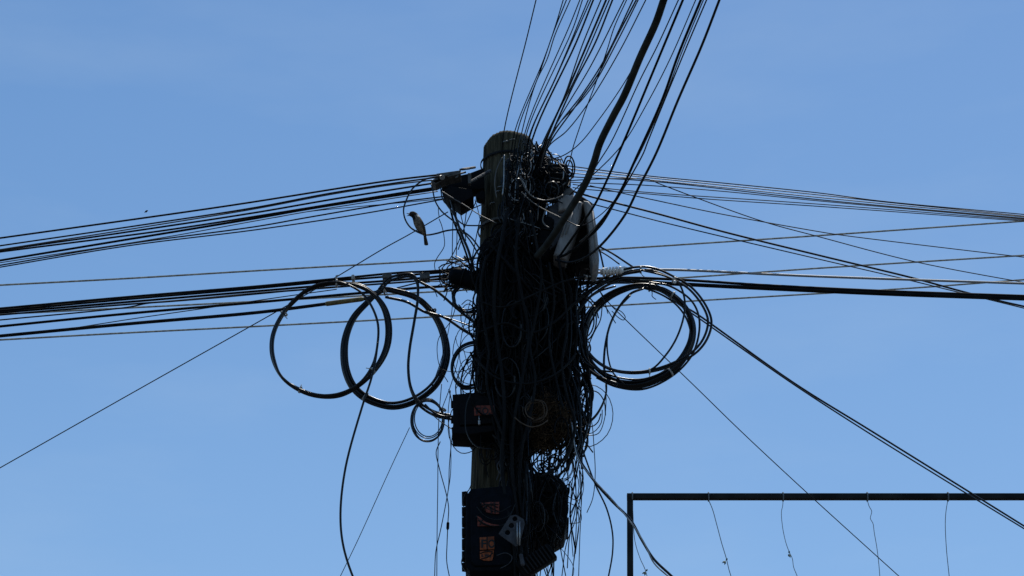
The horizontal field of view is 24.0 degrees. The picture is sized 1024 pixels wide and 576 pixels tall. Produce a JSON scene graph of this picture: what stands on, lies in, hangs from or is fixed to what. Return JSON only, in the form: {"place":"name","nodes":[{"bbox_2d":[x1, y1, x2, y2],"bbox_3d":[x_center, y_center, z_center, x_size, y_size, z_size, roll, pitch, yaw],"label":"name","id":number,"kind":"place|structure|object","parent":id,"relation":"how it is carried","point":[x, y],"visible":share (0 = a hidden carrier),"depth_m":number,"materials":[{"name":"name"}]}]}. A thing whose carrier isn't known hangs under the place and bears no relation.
{"place":"outdoors","nodes":[
{"label":"outdoors","id":0,"kind":"place"},
{"bbox_2d":[0,296,368,337],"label":"overhead cable","id":1,"kind":"object","parent":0,"point":[161,320],"visible":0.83,"depth_m":11.47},
{"bbox_2d":[0,179,432,249],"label":"overhead cable","id":2,"kind":"object","parent":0,"point":[206,216],"visible":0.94,"depth_m":11.68,"materials":[{"name":"rubber"}]},
{"bbox_2d":[0,275,445,313],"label":"overhead cable","id":3,"kind":"object","parent":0,"point":[194,296],"visible":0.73,"depth_m":11.46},
{"bbox_2d":[0,278,445,320],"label":"overhead cable","id":4,"kind":"object","parent":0,"point":[197,299],"visible":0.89,"depth_m":11.47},
{"bbox_2d":[0,277,447,315],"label":"overhead cable","id":5,"kind":"object","parent":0,"point":[138,303],"visible":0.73,"depth_m":11.53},
{"bbox_2d":[340,287,449,409],"bbox_3d":[-0.537,0.271,11.081,0.508,0.634,0.058,0,-27,0],"label":"cable coil","id":6,"kind":"object","parent":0,"point":[359,393],"visible":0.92,"depth_m":11.05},
{"bbox_2d":[325,297,363,305],"bbox_3d":[-0.779,0.062,11.214,0.183,0.046,0.023,0,-27,0],"label":"cable sleeve","id":7,"kind":"object","parent":6,"relation":"attached to","point":[344,301],"visible":0.96,"depth_m":11.21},
{"bbox_2d":[0,279,1023,340],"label":"power line","id":8,"kind":"object","parent":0,"point":[454,315],"visible":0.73,"depth_m":15.12,"materials":[{"name":"rubber"}]},
{"bbox_2d":[0,0,1023,575],"label":"sky","id":9,"kind":"structure","parent":0,"point":[111,110],"materials":[{"name":"blue"}]},
{"bbox_2d":[533,0,666,259],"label":"thick cable","id":10,"kind":"object","parent":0,"point":[580,192],"visible":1,"depth_m":10.52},
{"label":"ground","id":11,"kind":"structure","parent":0,"visible":0},
{"bbox_2d":[470,130,532,495],"bbox_3d":[-0.114,2.620,9.888,0.454,7.509,0.311,0,-27,0],"label":"utility pole","id":12,"kind":"object","parent":11,"relation":"on","point":[491,159],"visible":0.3,"depth_m":11.33,"materials":[{"name":"brown wood"}]},
{"bbox_2d":[0,269,444,309],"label":"overhead cable","id":13,"kind":"object","parent":12,"relation":"attached to","point":[196,291],"visible":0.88,"depth_m":11.40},
{"bbox_2d":[0,211,447,467],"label":"service wire","id":14,"kind":"object","parent":12,"relation":"attached to","point":[211,348],"visible":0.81,"depth_m":11.96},
{"bbox_2d":[0,271,448,311],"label":"overhead cable","id":15,"kind":"object","parent":12,"relation":"attached to","point":[135,298],"visible":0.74,"depth_m":11.45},
{"bbox_2d":[385,296,473,336],"bbox_3d":[-0.358,0.142,11.084,0.459,0.239,0.014,0,-27,0],"label":"loose wire","id":16,"kind":"object","parent":12,"relation":"attached to","point":[420,309],"visible":0.84,"depth_m":11.10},
{"bbox_2d":[431,166,491,215],"bbox_3d":[-0.236,-0.481,11.278,0.281,0.284,0.200,0,-27,0],"label":"dead end clamp","id":17,"kind":"object","parent":12,"relation":"attached to","point":[465,189],"visible":0.99,"depth_m":11.22,"materials":[{"name":"grey metal"}]},
{"bbox_2d":[0,183,430,250],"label":"overhead cable","id":18,"kind":"object","parent":17,"relation":"attached to","point":[224,216],"visible":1,"depth_m":11.62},
{"bbox_2d":[0,187,431,252],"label":"overhead cable","id":19,"kind":"object","parent":17,"relation":"attached to","point":[217,221],"visible":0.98,"depth_m":11.65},
{"bbox_2d":[0,178,433,245],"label":"overhead cable","id":20,"kind":"object","parent":17,"relation":"attached to","point":[214,213],"visible":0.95,"depth_m":11.63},
{"bbox_2d":[0,189,435,261],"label":"overhead cable","id":21,"kind":"object","parent":17,"relation":"attached to","point":[133,238],"visible":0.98,"depth_m":11.72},
{"bbox_2d":[0,174,436,238],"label":"overhead cable","id":22,"kind":"object","parent":17,"relation":"attached to","point":[220,206],"visible":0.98,"depth_m":11.61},
{"bbox_2d":[0,191,437,262],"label":"overhead cable","id":23,"kind":"object","parent":17,"relation":"attached to","point":[219,227],"visible":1,"depth_m":11.66,"materials":[{"name":"rubber"}]},
{"bbox_2d":[0,199,441,267],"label":"overhead cable","id":24,"kind":"object","parent":17,"relation":"attached to","point":[221,233],"visible":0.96,"depth_m":11.72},
{"bbox_2d":[0,196,442,265],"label":"overhead cable","id":25,"kind":"object","parent":17,"relation":"attached to","point":[228,230],"visible":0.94,"depth_m":11.67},
{"bbox_2d":[403,175,481,250],"bbox_3d":[-0.320,-0.345,11.085,0.365,0.398,0.008,0,-27,0],"label":"loose wire","id":26,"kind":"object","parent":17,"relation":"hanging from","point":[410,227],"visible":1,"depth_m":11.05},
{"bbox_2d":[406,211,427,245],"bbox_3d":[-0.435,-0.274,11.048,0.103,0.175,0.046,0,-27,0],"label":"sparrow","id":27,"kind":"object","parent":26,"relation":"attached to","point":[419,225],"visible":1,"depth_m":11.04},
{"bbox_2d":[450,341,476,389],"bbox_3d":[-0.183,0.346,10.867,0.190,0.250,0.023,0,-27,0],"label":"cable coil","id":28,"kind":"object","parent":12,"relation":"attached to","point":[454,357],"visible":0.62,"depth_m":10.87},
{"bbox_2d":[448,300,485,453],"bbox_3d":[-0.159,0.403,10.914,0.219,0.752,0.406,12,-29,-23],"label":"wire tangle","id":29,"kind":"object","parent":12,"relation":"attached to","point":[458,378],"visible":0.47,"depth_m":10.92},
{"bbox_2d":[0,221,1022,285],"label":"power line","id":30,"kind":"object","parent":12,"relation":"attached to","point":[475,257],"visible":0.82,"depth_m":15.36,"materials":[{"name":"rubber"}]},
{"bbox_2d":[4,255,1023,313],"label":"power line","id":31,"kind":"object","parent":12,"relation":"attached to","point":[470,290],"visible":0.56,"depth_m":15.60,"materials":[{"name":"rubber"}]},
{"bbox_2d":[499,430,541,575],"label":"wire tangle","id":32,"kind":"object","parent":12,"relation":"attached to","point":[516,469],"visible":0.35,"depth_m":10.48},
{"bbox_2d":[485,140,556,256],"bbox_3d":[0.076,-0.412,11.293,0.278,0.748,0.492,-18,-32,31],"label":"wire tangle","id":33,"kind":"object","parent":12,"relation":"attached to","point":[516,197],"visible":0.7,"depth_m":11.13,"materials":[{"name":"rubber"}]},
{"bbox_2d":[501,0,536,161],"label":"overhead cable","id":34,"kind":"object","parent":33,"relation":"attached to","point":[516,77],"visible":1,"depth_m":10.74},
{"bbox_2d":[518,0,579,171],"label":"overhead cable","id":35,"kind":"object","parent":33,"relation":"attached to","point":[544,83],"visible":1,"depth_m":10.80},
{"bbox_2d":[522,0,582,166],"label":"overhead cable","id":36,"kind":"object","parent":33,"relation":"attached to","point":[547,83],"visible":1,"depth_m":10.80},
{"bbox_2d":[523,0,588,167],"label":"overhead cable","id":37,"kind":"object","parent":33,"relation":"attached to","point":[553,82],"visible":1,"depth_m":10.70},
{"bbox_2d":[525,0,593,179],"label":"overhead cable","id":38,"kind":"object","parent":33,"relation":"attached to","point":[589,9],"visible":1,"depth_m":10.78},
{"bbox_2d":[529,0,600,173],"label":"overhead cable","id":39,"kind":"object","parent":33,"relation":"attached to","point":[569,80],"visible":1,"depth_m":10.68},
{"bbox_2d":[532,0,606,176],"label":"overhead cable","id":40,"kind":"object","parent":33,"relation":"attached to","point":[575,71],"visible":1,"depth_m":10.68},
{"bbox_2d":[460,225,582,459],"bbox_3d":[0.093,0.246,10.938,0.380,1.323,0.653,-23,-35,37],"label":"wire tangle","id":41,"kind":"object","parent":12,"relation":"attached to","point":[512,341],"visible":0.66,"depth_m":10.83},
{"bbox_2d":[435,255,482,300],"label":"wire tangle","id":42,"kind":"object","parent":41,"relation":"attached to","point":[446,273],"visible":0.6,"depth_m":11.07,"materials":[{"name":"rubber"}]},
{"bbox_2d":[0,285,451,327],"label":"overhead cable","id":43,"kind":"object","parent":42,"relation":"attached to","point":[197,307],"visible":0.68,"depth_m":11.48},
{"bbox_2d":[80,289,336,326],"bbox_3d":[-1.460,0.098,11.506,1.345,0.018,0.008,-9,-28,17],"label":"overhead cable","id":44,"kind":"object","parent":43,"relation":"attached to","point":[205,308],"visible":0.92,"depth_m":11.53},
{"bbox_2d":[448,267,477,288],"bbox_3d":[-0.200,-0.040,11.064,0.185,0.117,0.097,0,-27,0],"label":"splice closure","id":45,"kind":"object","parent":42,"relation":"attached to","point":[458,276],"visible":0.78,"depth_m":11.03,"materials":[{"name":"black plastic"}]},
{"bbox_2d":[451,392,499,446],"bbox_3d":[-0.155,0.574,10.678,0.231,0.220,0.166,0,-27,0],"label":"terminal box","id":46,"kind":"object","parent":41,"relation":"attached to","point":[475,420],"visible":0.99,"depth_m":10.62,"materials":[{"name":"black plastic"}]},
{"bbox_2d":[480,255,506,441],"bbox_3d":[-0.084,0.263,10.676,0.121,0.915,0.034,-7,-28,14],"label":"riser cable","id":47,"kind":"object","parent":41,"relation":"attached to","point":[488,349],"visible":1,"depth_m":10.69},
{"bbox_2d":[492,210,517,575],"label":"riser cable","id":48,"kind":"object","parent":41,"relation":"attached to","point":[501,374],"visible":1,"depth_m":10.61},
{"bbox_2d":[462,486,516,575],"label":"terminal box","id":49,"kind":"object","parent":48,"relation":"attached to","point":[484,545],"visible":1,"depth_m":10.28,"materials":[{"name":"black plastic"}]},
{"bbox_2d":[499,515,524,546],"bbox_3d":[-0.001,1.025,10.192,0.111,0.145,0.019,0,-27,0],"label":"perforated plate","id":50,"kind":"object","parent":49,"relation":"attached to","point":[514,536],"visible":1,"depth_m":10.19,"materials":[{"name":"metal"}]},
{"bbox_2d":[516,544,556,575],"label":"terminal strip","id":51,"kind":"object","parent":49,"relation":"attached to","point":[538,560],"visible":1,"depth_m":10.18,"materials":[{"name":"black plastic"}]},
{"bbox_2d":[510,217,529,575],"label":"riser cable","id":52,"kind":"object","parent":41,"relation":"attached to","point":[522,373],"visible":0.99,"depth_m":10.60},
{"bbox_2d":[518,210,542,556],"bbox_3d":[0.137,1.331,10.143,0.220,3.776,0.036,3,-27,-6],"label":"riser cable","id":53,"kind":"object","parent":41,"relation":"attached to","point":[534,372],"visible":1,"depth_m":10.60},
{"bbox_2d":[476,275,585,307],"bbox_3d":[0.089,0.013,10.827,0.496,0.191,0.044,2,-27,-4],"label":"riser cable","id":54,"kind":"object","parent":41,"relation":"attached to","point":[536,293],"visible":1,"depth_m":10.80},
{"bbox_2d":[479,295,584,333],"bbox_3d":[0.089,0.114,10.786,0.479,0.218,0.041,2,-27,-4],"label":"riser cable","id":55,"kind":"object","parent":41,"relation":"attached to","point":[547,326],"visible":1,"depth_m":10.74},
{"bbox_2d":[527,375,570,464],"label":"wire tangle","id":56,"kind":"object","parent":41,"relation":"hanging from","point":[559,418],"visible":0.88,"depth_m":10.61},
{"bbox_2d":[526,430,577,485],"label":"wire tangle","id":57,"kind":"object","parent":41,"relation":"attached to","point":[549,464],"visible":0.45,"depth_m":10.75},
{"bbox_2d":[527,386,582,459],"bbox_3d":[0.173,0.597,10.668,0.288,0.371,0.232,0,-27,0],"label":"wire tangle","id":58,"kind":"object","parent":41,"relation":"on","point":[550,404],"visible":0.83,"depth_m":10.62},
{"bbox_2d":[576,429,613,575],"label":"loose wire","id":59,"kind":"object","parent":58,"relation":"hanging from","point":[603,502],"visible":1,"depth_m":10.47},
{"bbox_2d":[571,422,667,575],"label":"loose wire","id":60,"kind":"object","parent":58,"relation":"attached to","point":[607,494],"visible":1,"depth_m":10.43,"materials":[{"name":"metal"}]},
{"bbox_2d":[568,419,672,575],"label":"loose wire","id":61,"kind":"object","parent":58,"relation":"attached to","point":[652,556],"visible":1,"depth_m":10.43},
{"bbox_2d":[557,362,581,476],"bbox_3d":[0.250,0.582,10.770,0.125,0.593,0.012,0,-27,0],"label":"loose wire","id":62,"kind":"object","parent":41,"relation":"hanging from","point":[577,446],"visible":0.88,"depth_m":10.73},
{"bbox_2d":[584,283,1023,300],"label":"power cable","id":63,"kind":"object","parent":41,"relation":"attached to","point":[1020,299],"visible":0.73,"depth_m":11.61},
{"bbox_3d":[0.062,0.354,10.652,0.459,0.190,0.059,2,-27,-4],"label":"riser cable","id":64,"kind":"object","parent":41,"relation":"attached to","visible":0},
{"bbox_2d":[540,255,575,477],"bbox_3d":[0.202,0.342,10.669,0.160,1.083,0.036,6,-28,-12],"label":"riser cable","id":65,"kind":"object","parent":64,"relation":"attached to","point":[564,384],"visible":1,"depth_m":10.64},
{"bbox_2d":[528,472,568,552],"bbox_3d":[0.149,0.994,10.649,0.203,0.322,0.220,0,-27,0],"label":"splice closure","id":66,"kind":"object","parent":12,"relation":"attached to","point":[564,537],"visible":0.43,"depth_m":10.56,"materials":[{"name":"black plastic"}]},
{"bbox_2d":[521,461,569,553],"bbox_3d":[0.122,0.967,10.438,0.336,0.480,0.212,19,-33,-33],"label":"wire tangle","id":67,"kind":"object","parent":66,"relation":"attached to","point":[556,502],"visible":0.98,"depth_m":10.41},
{"bbox_2d":[567,434,584,575],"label":"wire tangle","id":68,"kind":"object","parent":66,"relation":"attached to","point":[576,496],"visible":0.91,"depth_m":10.63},
{"bbox_2d":[532,156,568,202],"bbox_3d":[0.182,-0.516,11.331,0.171,0.221,0.156,0,-27,0],"label":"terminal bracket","id":69,"kind":"object","parent":12,"relation":"attached to","point":[557,178],"visible":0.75,"depth_m":11.28,"materials":[{"name":"black metal"}]},
{"bbox_2d":[530,140,574,209],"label":"wire tangle","id":70,"kind":"object","parent":69,"relation":"attached to","point":[550,182],"visible":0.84,"depth_m":11.25,"materials":[{"name":"rubber"}]},
{"bbox_2d":[537,0,609,167],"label":"overhead cable","id":71,"kind":"object","parent":70,"relation":"attached to","point":[578,71],"visible":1,"depth_m":10.61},
{"bbox_2d":[540,0,612,163],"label":"overhead cable","id":72,"kind":"object","parent":70,"relation":"attached to","point":[580,72],"visible":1,"depth_m":10.77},
{"bbox_2d":[540,0,638,167],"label":"overhead cable","id":73,"kind":"object","parent":70,"relation":"attached to","point":[593,83],"visible":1,"depth_m":10.67,"materials":[{"name":"rubber"}]},
{"bbox_2d":[545,0,633,155],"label":"overhead cable","id":74,"kind":"object","parent":70,"relation":"attached to","point":[600,65],"visible":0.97,"depth_m":10.68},
{"bbox_2d":[555,0,626,168],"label":"overhead cable","id":75,"kind":"object","parent":70,"relation":"attached to","point":[594,86],"visible":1,"depth_m":10.64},
{"bbox_2d":[549,0,636,144],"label":"overhead cable","id":76,"kind":"object","parent":70,"relation":"attached to","point":[597,74],"visible":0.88,"depth_m":10.81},
{"bbox_2d":[541,0,645,165],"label":"overhead cable","id":77,"kind":"object","parent":70,"relation":"attached to","point":[600,83],"visible":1,"depth_m":10.67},
{"bbox_2d":[569,165,1023,214],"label":"overhead wire","id":78,"kind":"object","parent":70,"relation":"attached to","point":[802,191],"visible":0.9,"depth_m":12.00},
{"bbox_2d":[573,187,1023,221],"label":"overhead wire","id":79,"kind":"object","parent":70,"relation":"attached to","point":[803,205],"visible":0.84,"depth_m":12.05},
{"bbox_2d":[571,178,1021,281],"bbox_3d":[4.612,0.244,13.438,9.774,0.556,0.094,13,-30,-23],"label":"service wire","id":80,"kind":"object","parent":69,"relation":"attached to","point":[804,232],"visible":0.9,"depth_m":12.01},
{"bbox_2d":[571,182,1023,219],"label":"overhead wire","id":81,"kind":"object","parent":69,"relation":"attached to","point":[801,199],"visible":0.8,"depth_m":12.06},
{"bbox_2d":[573,184,1023,220],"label":"overhead wire","id":82,"kind":"object","parent":69,"relation":"attached to","point":[806,203],"visible":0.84,"depth_m":12.07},
{"bbox_2d":[573,169,1023,215],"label":"overhead wire","id":83,"kind":"object","parent":69,"relation":"attached to","point":[795,192],"visible":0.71,"depth_m":11.98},
{"bbox_2d":[574,191,1023,306],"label":"service wire","id":84,"kind":"object","parent":69,"relation":"attached to","point":[696,224],"visible":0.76,"depth_m":11.68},
{"bbox_2d":[574,176,1023,218],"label":"overhead wire","id":85,"kind":"object","parent":69,"relation":"attached to","point":[805,198],"visible":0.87,"depth_m":12.04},
{"bbox_2d":[575,173,1023,216],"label":"overhead wire","id":86,"kind":"object","parent":69,"relation":"attached to","point":[811,196],"visible":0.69,"depth_m":12.07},
{"bbox_2d":[547,187,598,281],"bbox_3d":[0.279,-0.235,11.183,0.238,0.472,0.326,0,-27,0],"label":"equipment box","id":87,"kind":"object","parent":12,"relation":"attached to","point":[583,207],"visible":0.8,"depth_m":11.10,"materials":[{"name":"plastic"}]},
{"bbox_2d":[531,216,554,264],"bbox_3d":[0.151,-0.220,11.155,0.131,0.243,0.118,0,-27,0],"label":"splice closure","id":88,"kind":"object","parent":87,"relation":"attached to","point":[543,234],"visible":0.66,"depth_m":11.12,"materials":[{"name":"black plastic"}]},
{"bbox_2d":[528,183,592,300],"bbox_3d":[0.180,-0.209,11.299,0.318,0.707,0.329,6,-28,-11],"label":"wire tangle","id":89,"kind":"object","parent":87,"relation":"attached to","point":[532,241],"visible":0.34,"depth_m":11.18,"materials":[{"name":"rubber"}]},
{"bbox_2d":[579,276,1023,295],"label":"power cable","id":90,"kind":"object","parent":89,"relation":"attached to","point":[747,284],"visible":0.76,"depth_m":11.52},
{"bbox_2d":[570,265,612,452],"bbox_3d":[0.326,0.316,11.002,0.271,1.020,0.269,0,-27,0],"label":"wire tangle","id":91,"kind":"object","parent":87,"relation":"hanging from","point":[594,323],"visible":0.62,"depth_m":10.99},
{"bbox_2d":[584,266,631,279],"bbox_3d":[0.440,-0.079,11.130,0.238,0.078,0.084,0,-27,0],"label":"strain insulator","id":92,"kind":"object","parent":87,"relation":"attached to","point":[613,271],"visible":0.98,"depth_m":11.09,"materials":[{"name":"white ceramic"}]},
{"bbox_2d":[559,0,683,254],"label":"overhead cable","id":93,"kind":"object","parent":87,"relation":"attached to","point":[626,135],"visible":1,"depth_m":10.56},
{"bbox_2d":[559,0,701,257],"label":"overhead cable","id":94,"kind":"object","parent":87,"relation":"attached to","point":[643,141],"visible":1,"depth_m":10.66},
{"bbox_2d":[569,0,695,195],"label":"overhead cable","id":95,"kind":"object","parent":87,"relation":"attached to","point":[649,98],"visible":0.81,"depth_m":10.65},
{"bbox_2d":[561,266,712,376],"bbox_3d":[0.571,0.144,10.998,0.694,0.573,0.067,0,-27,0],"label":"cable coil","id":96,"kind":"object","parent":87,"relation":"hanging from","point":[655,368],"visible":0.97,"depth_m":11.02,"materials":[{"name":"black rubber"}]},
{"bbox_2d":[596,0,678,166],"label":"overhead cable","id":97,"kind":"object","parent":87,"relation":"attached to","point":[639,82],"visible":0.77,"depth_m":10.66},
{"bbox_2d":[555,0,720,263],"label":"overhead cable","id":98,"kind":"object","parent":87,"relation":"attached to","point":[657,149],"visible":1,"depth_m":10.59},
{"bbox_2d":[569,0,706,250],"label":"overhead cable","id":99,"kind":"object","parent":87,"relation":"attached to","point":[658,113],"visible":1,"depth_m":10.50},
{"bbox_2d":[579,0,703,241],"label":"overhead cable","id":100,"kind":"object","parent":87,"relation":"attached to","point":[661,104],"visible":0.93,"depth_m":10.54,"materials":[{"name":"rubber"}]},
{"bbox_2d":[583,280,1023,297],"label":"power cable","id":101,"kind":"object","parent":87,"relation":"attached to","point":[808,289],"visible":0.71,"depth_m":11.53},
{"bbox_2d":[590,185,1023,257],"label":"service wire","id":102,"kind":"object","parent":87,"relation":"attached to","point":[806,229],"visible":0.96,"depth_m":12.09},
{"bbox_2d":[596,205,1023,308],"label":"service wire","id":103,"kind":"object","parent":87,"relation":"attached to","point":[793,253],"visible":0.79,"depth_m":11.68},
{"bbox_2d":[598,269,1023,284],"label":"power cable","id":104,"kind":"object","parent":87,"relation":"attached to","point":[845,277],"visible":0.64,"depth_m":11.57,"materials":[{"name":"rubber"}]},
{"bbox_3d":[0.200,0.211,11.059,0.152,0.545,0.150,0,-27,0],"label":"splice closure","id":105,"kind":"object","parent":12,"relation":"attached to","visible":0},
{"bbox_2d":[565,268,593,471],"bbox_3d":[0.295,0.377,10.961,0.157,1.016,0.240,0,-27,0],"label":"wire tangle","id":106,"kind":"object","parent":105,"relation":"attached to","point":[587,375],"visible":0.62,"depth_m":10.90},
{"bbox_2d":[579,281,700,426],"bbox_3d":[0.586,0.301,11.037,0.572,0.766,0.069,0,-27,0],"label":"cable coil","id":107,"kind":"object","parent":106,"relation":"attached to","point":[640,384],"visible":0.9,"depth_m":11.07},
{"bbox_2d":[601,293,898,575],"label":"service wire","id":108,"kind":"object","parent":107,"relation":"attached to","point":[755,444],"visible":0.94,"depth_m":11.75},
{"bbox_2d":[646,287,1023,528],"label":"service wire","id":109,"kind":"object","parent":107,"relation":"attached to","point":[845,417],"visible":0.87,"depth_m":11.70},
{"bbox_2d":[689,308,1023,526],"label":"service wire","id":110,"kind":"object","parent":107,"relation":"attached to","point":[852,419],"visible":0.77,"depth_m":11.87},
{"bbox_3d":[-0.342,-0.045,11.190,0.239,0.038,0.005,0,-27,0],"label":"loose wire","id":111,"kind":"object","parent":12,"relation":"attached to","visible":0},
{"bbox_2d":[420,272,429,282],"bbox_3d":[-0.405,-0.045,11.201,0.049,0.048,0.050,0,-27,0],"label":"cable clamp","id":112,"kind":"object","parent":111,"relation":"attached to","point":[425,276],"visible":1,"depth_m":11.18,"materials":[{"name":"grey metal"}]},
{"bbox_2d":[378,273,450,419],"bbox_3d":[-0.443,0.262,10.999,0.356,0.748,0.023,0,-27,0],"label":"cable","id":113,"kind":"object","parent":112,"relation":"hanging from","point":[385,283],"visible":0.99,"depth_m":11.03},
{"bbox_2d":[410,398,445,441],"bbox_3d":[-0.376,0.591,10.821,0.164,0.240,0.066,0,-27,0],"label":"cable coil","id":114,"kind":"object","parent":113,"relation":"hanging from","point":[412,419],"visible":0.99,"depth_m":10.80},
{"bbox_2d":[627,493,1023,575],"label":"metal frame","id":115,"kind":"object","parent":11,"relation":"on","point":[821,496],"visible":1,"depth_m":16.11,"materials":[{"name":"black paint"}]},
{"bbox_3d":[-0.738,-0.038,11.198,0.016,0.035,0.050,0,-27,0],"label":"cable clamp","id":116,"kind":"object","parent":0,"visible":0},
{"bbox_2d":[269,275,391,398],"bbox_3d":[-0.827,0.220,10.995,0.559,0.618,0.050,0,-27,0],"label":"cable coil","id":117,"kind":"object","parent":116,"relation":"hanging from","point":[336,283],"visible":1,"depth_m":11.00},
{"bbox_2d":[339,342,378,575],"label":"drop cable","id":118,"kind":"object","parent":117,"relation":"hanging from","point":[345,468],"visible":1,"depth_m":10.69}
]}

